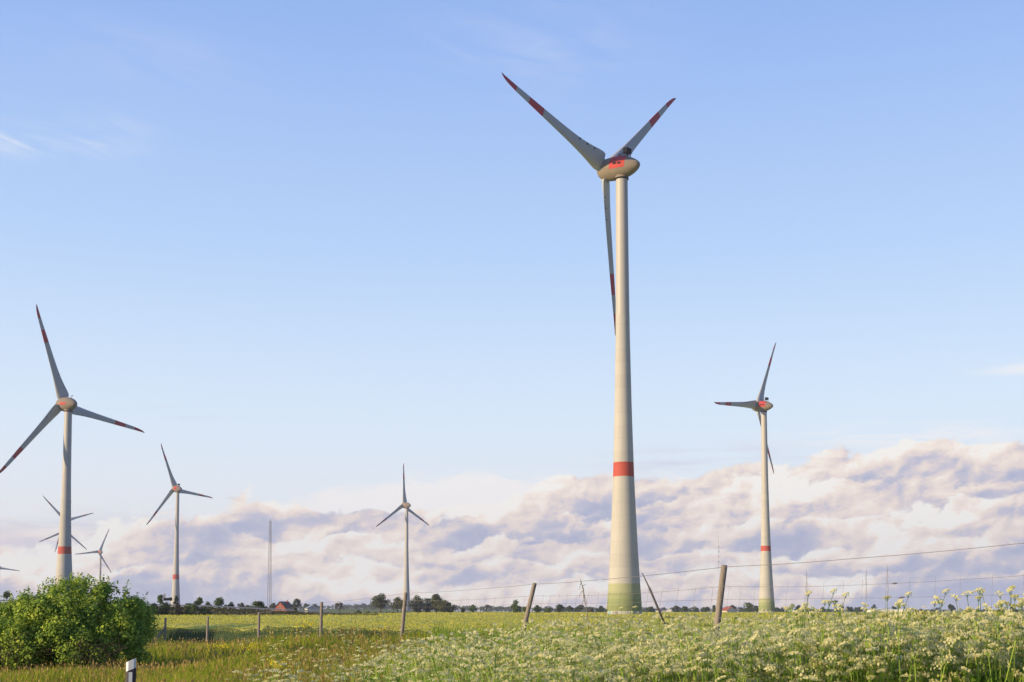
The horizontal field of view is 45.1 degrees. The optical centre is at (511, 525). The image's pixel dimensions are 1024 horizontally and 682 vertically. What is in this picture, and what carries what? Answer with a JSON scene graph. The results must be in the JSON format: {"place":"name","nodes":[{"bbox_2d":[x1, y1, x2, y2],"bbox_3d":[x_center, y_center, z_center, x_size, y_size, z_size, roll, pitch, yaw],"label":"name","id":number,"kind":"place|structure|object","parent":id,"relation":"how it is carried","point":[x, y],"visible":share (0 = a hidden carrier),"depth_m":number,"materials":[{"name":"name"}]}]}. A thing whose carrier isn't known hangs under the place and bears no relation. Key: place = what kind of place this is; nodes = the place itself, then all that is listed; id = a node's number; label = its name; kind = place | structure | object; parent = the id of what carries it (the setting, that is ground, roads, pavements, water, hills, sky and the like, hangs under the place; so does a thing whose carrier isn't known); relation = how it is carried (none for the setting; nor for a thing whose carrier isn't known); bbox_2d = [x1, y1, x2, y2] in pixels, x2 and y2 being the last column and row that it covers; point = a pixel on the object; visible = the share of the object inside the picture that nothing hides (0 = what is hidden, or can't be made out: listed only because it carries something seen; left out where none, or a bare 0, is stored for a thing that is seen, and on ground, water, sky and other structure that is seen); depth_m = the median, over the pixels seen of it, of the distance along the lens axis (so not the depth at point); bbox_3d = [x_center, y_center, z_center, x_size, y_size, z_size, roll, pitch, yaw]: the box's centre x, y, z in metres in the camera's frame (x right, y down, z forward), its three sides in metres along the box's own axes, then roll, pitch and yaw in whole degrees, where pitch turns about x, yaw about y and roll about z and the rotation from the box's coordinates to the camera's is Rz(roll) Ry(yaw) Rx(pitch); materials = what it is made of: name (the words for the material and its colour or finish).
{"place":"outdoors","nodes":[
{"label":"outdoors","id":0,"kind":"place"},
{"bbox_2d":[6,605,281,614],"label":"embankment","id":1,"kind":"structure","parent":0,"point":[214,612],"depth_m":298.78,"materials":[{"name":"green plant"}]},
{"bbox_2d":[157,595,163,605],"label":"tree","id":2,"kind":"object","parent":1,"relation":"on","point":[160,599],"visible":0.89,"depth_m":328.96,"materials":[{"name":"green plant"}]},
{"bbox_2d":[0,600,328,612],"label":"guardrail","id":3,"kind":"object","parent":1,"relation":"on","point":[207,606],"visible":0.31,"depth_m":308.26,"materials":[{"name":"metal"}]},
{"bbox_2d":[163,594,171,606],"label":"road sign","id":4,"kind":"object","parent":1,"relation":"on","point":[167,599],"visible":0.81,"depth_m":321.38,"materials":[{"name":"metal"}]},
{"bbox_2d":[173,596,178,603],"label":"tree","id":5,"kind":"object","parent":1,"relation":"on","point":[176,599],"visible":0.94,"depth_m":317.36,"materials":[{"name":"green plant"}]},
{"bbox_2d":[0,602,378,615],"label":"slope grass","id":6,"kind":"structure","parent":1,"relation":"on","point":[235,611],"depth_m":300.56,"materials":[{"name":"green plant"}]},
{"bbox_2d":[195,597,203,606],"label":"tree","id":7,"kind":"object","parent":1,"relation":"on","point":[199,601],"visible":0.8,"depth_m":329.08,"materials":[{"name":"green plant"}]},
{"bbox_2d":[213,597,223,607],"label":"tree","id":8,"kind":"object","parent":1,"relation":"on","point":[219,602],"visible":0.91,"depth_m":333.90,"materials":[{"name":"green plant"}]},
{"bbox_2d":[251,601,264,609],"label":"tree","id":9,"kind":"object","parent":1,"relation":"on","point":[260,604],"visible":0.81,"depth_m":343.61,"materials":[{"name":"green plant"}]},
{"bbox_2d":[267,518,271,614],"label":"lattice mast","id":10,"kind":"object","parent":1,"relation":"on","point":[270,523],"visible":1,"depth_m":288.94,"materials":[{"name":"metal"}]},
{"bbox_2d":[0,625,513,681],"bbox_3d":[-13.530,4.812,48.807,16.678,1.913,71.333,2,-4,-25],"label":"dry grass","id":11,"kind":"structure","parent":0,"point":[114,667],"depth_m":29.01,"materials":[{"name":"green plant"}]},
{"bbox_2d":[88,609,484,681],"bbox_3d":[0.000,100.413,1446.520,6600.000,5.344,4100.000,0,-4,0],"label":"ground","id":12,"kind":"structure","parent":0,"point":[363,610],"depth_m":1144.25,"materials":[{"name":"green plant"}]},
{"bbox_2d":[3,591,11,599],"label":"tree","id":13,"kind":"object","parent":12,"relation":"on","point":[6,594],"visible":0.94,"depth_m":418.97,"materials":[{"name":"green plant"}]},
{"bbox_2d":[39,533,86,549],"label":"wind turbine","id":14,"kind":"object","parent":12,"relation":"on","point":[75,539],"visible":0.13,"depth_m":2027.64,"materials":[{"name":"metal"}]},
{"bbox_2d":[43,496,92,550],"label":"wind turbine","id":15,"kind":"object","parent":12,"relation":"on","point":[58,512],"visible":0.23,"depth_m":2562.57,"materials":[{"name":"metal"}]},
{"bbox_2d":[0,304,144,594],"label":"wind turbine","id":16,"kind":"object","parent":12,"relation":"on","point":[67,404],"visible":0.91,"depth_m":612.47,"materials":[{"name":"metal"}]},
{"bbox_2d":[0,572,162,671],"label":"bush","id":17,"kind":"object","parent":12,"relation":"on","point":[35,630],"visible":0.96,"depth_m":34.47,"materials":[{"name":"green plant"}]},
{"bbox_2d":[78,530,110,581],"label":"wind turbine","id":18,"kind":"object","parent":12,"relation":"on","point":[99,551],"visible":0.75,"depth_m":2365.96,"materials":[{"name":"metal"}]},
{"bbox_2d":[125,658,135,681],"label":"guide post","id":19,"kind":"object","parent":12,"relation":"on","point":[130,670],"visible":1,"depth_m":15.46,"materials":[{"name":"white plastic"}]},
{"bbox_2d":[149,603,161,614],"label":"hedge shrub","id":20,"kind":"object","parent":12,"relation":"on","point":[153,605],"visible":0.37,"depth_m":280.97,"materials":[{"name":"green plant"}]},
{"bbox_2d":[158,602,173,614],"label":"hedge shrub","id":21,"kind":"object","parent":12,"relation":"on","point":[163,610],"visible":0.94,"depth_m":281.87,"materials":[{"name":"green plant"}]},
{"bbox_2d":[146,444,211,606],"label":"wind turbine","id":22,"kind":"object","parent":12,"relation":"on","point":[178,489],"visible":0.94,"depth_m":1297.51,"materials":[{"name":"metal"}]},
{"bbox_2d":[173,604,184,615],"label":"hedge shrub","id":23,"kind":"object","parent":12,"relation":"on","point":[178,612],"visible":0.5,"depth_m":282.97,"materials":[{"name":"green plant"}]},
{"bbox_2d":[183,602,197,614],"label":"hedge shrub","id":24,"kind":"object","parent":12,"relation":"on","point":[192,609],"visible":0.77,"depth_m":283.98,"materials":[{"name":"green plant"}]},
{"bbox_2d":[198,606,211,614],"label":"hedge shrub","id":25,"kind":"object","parent":12,"relation":"on","point":[207,612],"visible":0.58,"depth_m":285.00,"materials":[{"name":"green plant"}]},
{"bbox_2d":[206,642,231,658],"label":"yellow flower","id":26,"kind":"object","parent":12,"relation":"on","point":[226,648],"visible":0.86,"depth_m":39.72,"materials":[{"name":"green plant"}]},
{"bbox_2d":[0,628,480,681],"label":"meadow grass","id":27,"kind":"structure","parent":12,"relation":"on","point":[191,667],"depth_m":29.82,"materials":[{"name":"green plant"}]},
{"bbox_2d":[241,641,269,655],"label":"yellow flower","id":28,"kind":"object","parent":12,"relation":"on","point":[252,645],"visible":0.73,"depth_m":35.77,"materials":[{"name":"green plant"}]},
{"bbox_2d":[259,658,292,678],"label":"yellow flower","id":29,"kind":"object","parent":12,"relation":"on","point":[271,663],"visible":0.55,"depth_m":23.77,"materials":[{"name":"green plant"}]},
{"bbox_2d":[273,600,293,611],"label":"house","id":30,"kind":"structure","parent":12,"relation":"on","point":[286,604],"depth_m":783.20,"materials":[{"name":"red brick"}]},
{"bbox_2d":[292,598,301,607],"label":"tree","id":31,"kind":"object","parent":12,"relation":"on","point":[297,601],"visible":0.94,"depth_m":927.43,"materials":[{"name":"green plant"}]},
{"bbox_2d":[287,620,331,636],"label":"yellow flower","id":32,"kind":"object","parent":12,"relation":"on","point":[310,625],"visible":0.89,"depth_m":55.86,"materials":[{"name":"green plant"}]},
{"bbox_2d":[304,605,319,611],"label":"house","id":33,"kind":"structure","parent":12,"relation":"on","point":[312,607],"depth_m":874.56,"materials":[{"name":"metal"}]},
{"bbox_2d":[224,626,415,681],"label":"cow parsley","id":34,"kind":"object","parent":12,"relation":"on","point":[292,677],"visible":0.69,"depth_m":17.93,"materials":[{"name":"green plant"}]},
{"bbox_2d":[334,602,344,612],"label":"tree","id":35,"kind":"object","parent":12,"relation":"on","point":[338,604],"visible":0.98,"depth_m":638.47,"materials":[{"name":"green plant"}]},
{"bbox_2d":[370,593,390,612],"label":"oak tree","id":36,"kind":"object","parent":12,"relation":"on","point":[378,601],"visible":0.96,"depth_m":727.12,"materials":[{"name":"green plant"}]},
{"bbox_2d":[390,597,406,612],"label":"oak tree","id":37,"kind":"object","parent":12,"relation":"on","point":[398,605],"visible":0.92,"depth_m":721.87,"materials":[{"name":"green plant"}]},
{"bbox_2d":[376,464,428,609],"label":"wind turbine","id":38,"kind":"object","parent":12,"relation":"on","point":[405,505],"visible":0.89,"depth_m":1463.06,"materials":[{"name":"metal"}]},
{"bbox_2d":[406,595,426,611],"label":"oak tree","id":39,"kind":"object","parent":12,"relation":"on","point":[414,605],"visible":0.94,"depth_m":731.50,"materials":[{"name":"green plant"}]},
{"bbox_2d":[242,603,605,611],"bbox_3d":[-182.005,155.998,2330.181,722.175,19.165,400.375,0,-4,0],"label":"distant woodland","id":40,"kind":"object","parent":12,"relation":"on","point":[482,608],"visible":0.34,"depth_m":2264.71,"materials":[{"name":"green plant"}]},
{"bbox_2d":[421,598,433,611],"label":"oak tree","id":41,"kind":"object","parent":12,"relation":"on","point":[428,603],"visible":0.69,"depth_m":742.14,"materials":[{"name":"green plant"}]},
{"bbox_2d":[429,594,443,611],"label":"oak tree","id":42,"kind":"object","parent":12,"relation":"on","point":[436,598],"visible":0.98,"depth_m":732.41,"materials":[{"name":"green plant"}]},
{"bbox_2d":[437,600,451,611],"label":"oak tree","id":43,"kind":"object","parent":12,"relation":"on","point":[442,607],"visible":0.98,"depth_m":729.30,"materials":[{"name":"green plant"}]},
{"bbox_2d":[469,604,476,611],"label":"tree","id":44,"kind":"object","parent":12,"relation":"on","point":[473,608],"visible":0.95,"depth_m":757.14,"materials":[{"name":"green plant"}]},
{"bbox_2d":[510,599,520,612],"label":"tree","id":45,"kind":"object","parent":12,"relation":"on","point":[516,608],"visible":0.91,"depth_m":597.70,"materials":[{"name":"green plant"}]},
{"bbox_2d":[534,605,540,612],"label":"tree","id":46,"kind":"object","parent":12,"relation":"on","point":[537,609],"visible":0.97,"depth_m":657.95,"materials":[{"name":"green plant"}]},
{"bbox_2d":[555,604,563,611],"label":"tree","id":47,"kind":"object","parent":12,"relation":"on","point":[559,607],"visible":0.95,"depth_m":688.31,"materials":[{"name":"green plant"}]},
{"bbox_2d":[566,606,573,611],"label":"tree","id":48,"kind":"object","parent":12,"relation":"on","point":[569,608],"visible":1,"depth_m":1096.96,"materials":[{"name":"green plant"}]},
{"bbox_2d":[574,604,584,611],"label":"tree","id":49,"kind":"object","parent":12,"relation":"on","point":[578,608],"visible":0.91,"depth_m":1095.33,"materials":[{"name":"green plant"}]},
{"bbox_2d":[152,543,1023,643],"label":"wire fence","id":50,"kind":"object","parent":12,"relation":"on","point":[720,596],"visible":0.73,"depth_m":25.91,"materials":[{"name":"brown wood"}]},
{"bbox_2d":[579,579,588,630],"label":"dead plant","id":51,"kind":"object","parent":50,"relation":"hanging from","point":[584,599],"visible":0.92,"depth_m":26.95,"materials":[{"name":"beige plant"}]},
{"bbox_2d":[502,73,675,613],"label":"wind turbine","id":52,"kind":"object","parent":12,"relation":"on","point":[621,165],"visible":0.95,"depth_m":369.39,"materials":[{"name":"metal"}]},
{"bbox_2d":[595,606,604,611],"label":"tree","id":53,"kind":"object","parent":12,"relation":"on","point":[601,608],"visible":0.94,"depth_m":1075.80,"materials":[{"name":"green plant"}]},
{"bbox_2d":[605,606,636,638],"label":"cow parsley plant","id":54,"kind":"object","parent":12,"relation":"on","point":[629,625],"visible":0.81,"depth_m":19.98,"materials":[{"name":"green plant"}]},
{"bbox_2d":[647,607,654,611],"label":"tree","id":55,"kind":"object","parent":12,"relation":"on","point":[650,609],"visible":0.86,"depth_m":1145.32,"materials":[{"name":"green plant"}]},
{"bbox_2d":[355,606,962,681],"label":"cow parsley","id":56,"kind":"object","parent":12,"relation":"on","point":[470,639],"visible":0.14,"depth_m":21.38,"materials":[{"name":"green plant"}]},
{"bbox_2d":[671,605,679,611],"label":"tree","id":57,"kind":"object","parent":12,"relation":"on","point":[673,609],"visible":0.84,"depth_m":1195.94,"materials":[{"name":"green plant"}]},
{"bbox_2d":[340,597,1023,681],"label":"cow parsley","id":58,"kind":"object","parent":12,"relation":"on","point":[855,648],"visible":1,"depth_m":8.70,"materials":[{"name":"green plant"}]},
{"bbox_2d":[681,606,687,611],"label":"tree","id":59,"kind":"object","parent":12,"relation":"on","point":[684,608],"visible":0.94,"depth_m":1176.82,"materials":[{"name":"green plant"}]},
{"bbox_2d":[691,606,699,611],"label":"tree","id":60,"kind":"object","parent":12,"relation":"on","point":[696,609],"visible":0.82,"depth_m":1196.34,"materials":[{"name":"green plant"}]},
{"bbox_2d":[391,620,1022,681],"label":"verge grass","id":61,"kind":"structure","parent":12,"relation":"on","point":[439,631],"depth_m":28.12,"materials":[{"name":"green plant"}]},
{"bbox_2d":[687,535,739,606],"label":"antenna mast","id":62,"kind":"object","parent":12,"relation":"on","point":[718,556],"visible":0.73,"depth_m":1502.05,"materials":[{"name":"metal"}]},
{"bbox_2d":[722,607,737,611],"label":"house","id":63,"kind":"structure","parent":12,"relation":"on","point":[729,609],"depth_m":994.71,"materials":[{"name":"red brick"}]},
{"bbox_2d":[714,343,775,612],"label":"wind turbine","id":64,"kind":"object","parent":12,"relation":"on","point":[759,404],"visible":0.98,"depth_m":788.42,"materials":[{"name":"metal"}]},
{"bbox_2d":[743,602,754,611],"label":"tree","id":65,"kind":"object","parent":12,"relation":"on","point":[749,606],"visible":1,"depth_m":1046.80,"materials":[{"name":"green plant"}]},
{"bbox_2d":[543,606,1023,611],"bbox_3d":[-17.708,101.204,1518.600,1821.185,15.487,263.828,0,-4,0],"label":"treeline","id":66,"kind":"object","parent":12,"relation":"on","point":[741,609],"visible":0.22,"depth_m":1491.28,"materials":[{"name":"green plant"}]},
{"bbox_2d":[774,604,810,630],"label":"cow parsley plant","id":67,"kind":"object","parent":12,"relation":"on","point":[794,611],"visible":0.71,"depth_m":12.86,"materials":[{"name":"beige plant"}]},
{"bbox_2d":[778,590,812,635],"bbox_3d":[2.736,1.411,12.084,0.480,1.543,0.411,0,-4,0],"label":"cow parsley plant","id":68,"kind":"object","parent":12,"relation":"on","point":[785,607],"visible":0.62,"depth_m":12.07,"materials":[{"name":"beige plant"}]},
{"bbox_2d":[785,608,821,627],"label":"cow parsley plant","id":69,"kind":"object","parent":12,"relation":"on","point":[789,618],"visible":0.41,"depth_m":13.97,"materials":[{"name":"beige plant"}]},
{"bbox_2d":[805,572,807,627],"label":"dry stalk","id":70,"kind":"object","parent":12,"relation":"on","point":[807,596],"visible":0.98,"depth_m":11.98,"materials":[{"name":"beige plant"}]},
{"bbox_2d":[800,588,836,627],"bbox_3d":[3.252,1.489,13.476,0.550,1.600,0.453,-3,-5,39],"label":"cow parsley plant","id":71,"kind":"object","parent":12,"relation":"on","point":[825,601],"visible":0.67,"depth_m":13.48,"materials":[{"name":"beige plant"}]},
{"bbox_2d":[809,600,842,634],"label":"cow parsley plant","id":72,"kind":"object","parent":12,"relation":"on","point":[814,609],"visible":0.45,"depth_m":12.11,"materials":[{"name":"beige plant"}]},
{"bbox_2d":[809,592,849,625],"bbox_3d":[3.112,1.441,12.477,0.550,1.535,0.453,-3,-5,39],"label":"cow parsley plant","id":73,"kind":"object","parent":12,"relation":"on","point":[837,605],"visible":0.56,"depth_m":12.48,"materials":[{"name":"beige plant"}]},
{"bbox_2d":[846,606,853,611],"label":"tree","id":74,"kind":"object","parent":12,"relation":"on","point":[849,609],"visible":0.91,"depth_m":1295.36,"materials":[{"name":"green plant"}]},
{"bbox_2d":[854,607,862,611],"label":"tree","id":75,"kind":"object","parent":12,"relation":"on","point":[858,609],"visible":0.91,"depth_m":1294.98,"materials":[{"name":"green plant"}]},
{"bbox_2d":[867,608,893,611],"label":"house","id":76,"kind":"structure","parent":12,"relation":"on","point":[882,609],"depth_m":1241.53,"materials":[{"name":"white plastic"}]},
{"bbox_2d":[861,596,900,631],"bbox_3d":[3.492,1.358,11.502,0.339,1.406,0.526,3,-5,-33],"label":"cow parsley plant","id":77,"kind":"object","parent":12,"relation":"on","point":[867,609],"visible":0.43,"depth_m":11.61,"materials":[{"name":"beige plant"}]},
{"bbox_2d":[874,591,911,624],"bbox_3d":[3.716,1.409,12.379,0.550,1.490,0.453,-3,-5,39],"label":"cow parsley plant","id":78,"kind":"object","parent":12,"relation":"on","point":[903,604],"visible":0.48,"depth_m":12.39,"materials":[{"name":"beige plant"}]},
{"bbox_2d":[893,613,941,631],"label":"cow parsley plant","id":79,"kind":"object","parent":12,"relation":"on","point":[895,614],"visible":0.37,"depth_m":11.05,"materials":[{"name":"beige plant"}]},
{"bbox_2d":[908,589,949,625],"bbox_3d":[3.917,1.350,11.882,0.550,1.481,0.453,-3,-5,39],"label":"cow parsley plant","id":80,"kind":"object","parent":12,"relation":"on","point":[932,602],"visible":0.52,"depth_m":11.89,"materials":[{"name":"beige plant"}]},
{"bbox_2d":[948,604,955,611],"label":"tree","id":81,"kind":"object","parent":12,"relation":"on","point":[951,607],"visible":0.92,"depth_m":1096.61,"materials":[{"name":"green plant"}]},
{"bbox_2d":[933,594,991,626],"bbox_3d":[3.888,1.277,10.461,0.520,1.390,0.455,-2,-5,28],"label":"cow parsley plant","id":82,"kind":"object","parent":12,"relation":"on","point":[956,597],"visible":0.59,"depth_m":10.44,"materials":[{"name":"beige plant"}]},
{"bbox_2d":[962,596,981,625],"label":"cow parsley plant","id":83,"kind":"object","parent":12,"relation":"on","point":[978,597],"visible":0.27,"depth_m":10.96,"materials":[{"name":"beige plant"}]},
{"bbox_2d":[961,587,1006,636],"bbox_3d":[3.820,1.240,9.890,0.420,1.490,0.434,-4,-6,44],"label":"cow parsley plant","id":84,"kind":"object","parent":12,"relation":"on","point":[976,590],"visible":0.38,"depth_m":10.05,"materials":[{"name":"beige plant"}]},
{"bbox_2d":[982,585,1014,613],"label":"cow parsley plant","id":85,"kind":"object","parent":12,"relation":"on","point":[998,605],"visible":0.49,"depth_m":11.55,"materials":[{"name":"beige plant"}]},
{"bbox_2d":[978,588,1023,616],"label":"cow parsley plant","id":86,"kind":"object","parent":12,"relation":"on","point":[1008,590],"visible":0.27,"depth_m":10.81,"materials":[{"name":"beige plant"}]},
{"bbox_2d":[995,594,1018,629],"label":"cow parsley plant","id":87,"kind":"object","parent":12,"relation":"on","point":[1012,596],"visible":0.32,"depth_m":9.99,"materials":[{"name":"beige plant"}]},
{"bbox_2d":[996,600,1023,638],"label":"cow parsley plant","id":88,"kind":"object","parent":12,"relation":"on","point":[1003,601],"visible":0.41,"depth_m":10.33,"materials":[{"name":"beige plant"}]},
{"bbox_2d":[997,593,1023,616],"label":"cow parsley plant","id":89,"kind":"object","parent":12,"relation":"on","point":[1007,603],"visible":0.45,"depth_m":10.49,"materials":[{"name":"beige plant"}]},
{"bbox_2d":[0,0,1023,611],"label":"sky","id":90,"kind":"structure","parent":0,"point":[311,251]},
{"bbox_2d":[99,612,1023,644],"bbox_3d":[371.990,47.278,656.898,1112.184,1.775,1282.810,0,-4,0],"label":"rapeseed field","id":91,"kind":"structure","parent":0,"point":[202,626],"depth_m":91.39,"materials":[{"name":"green plant"}]}
]}

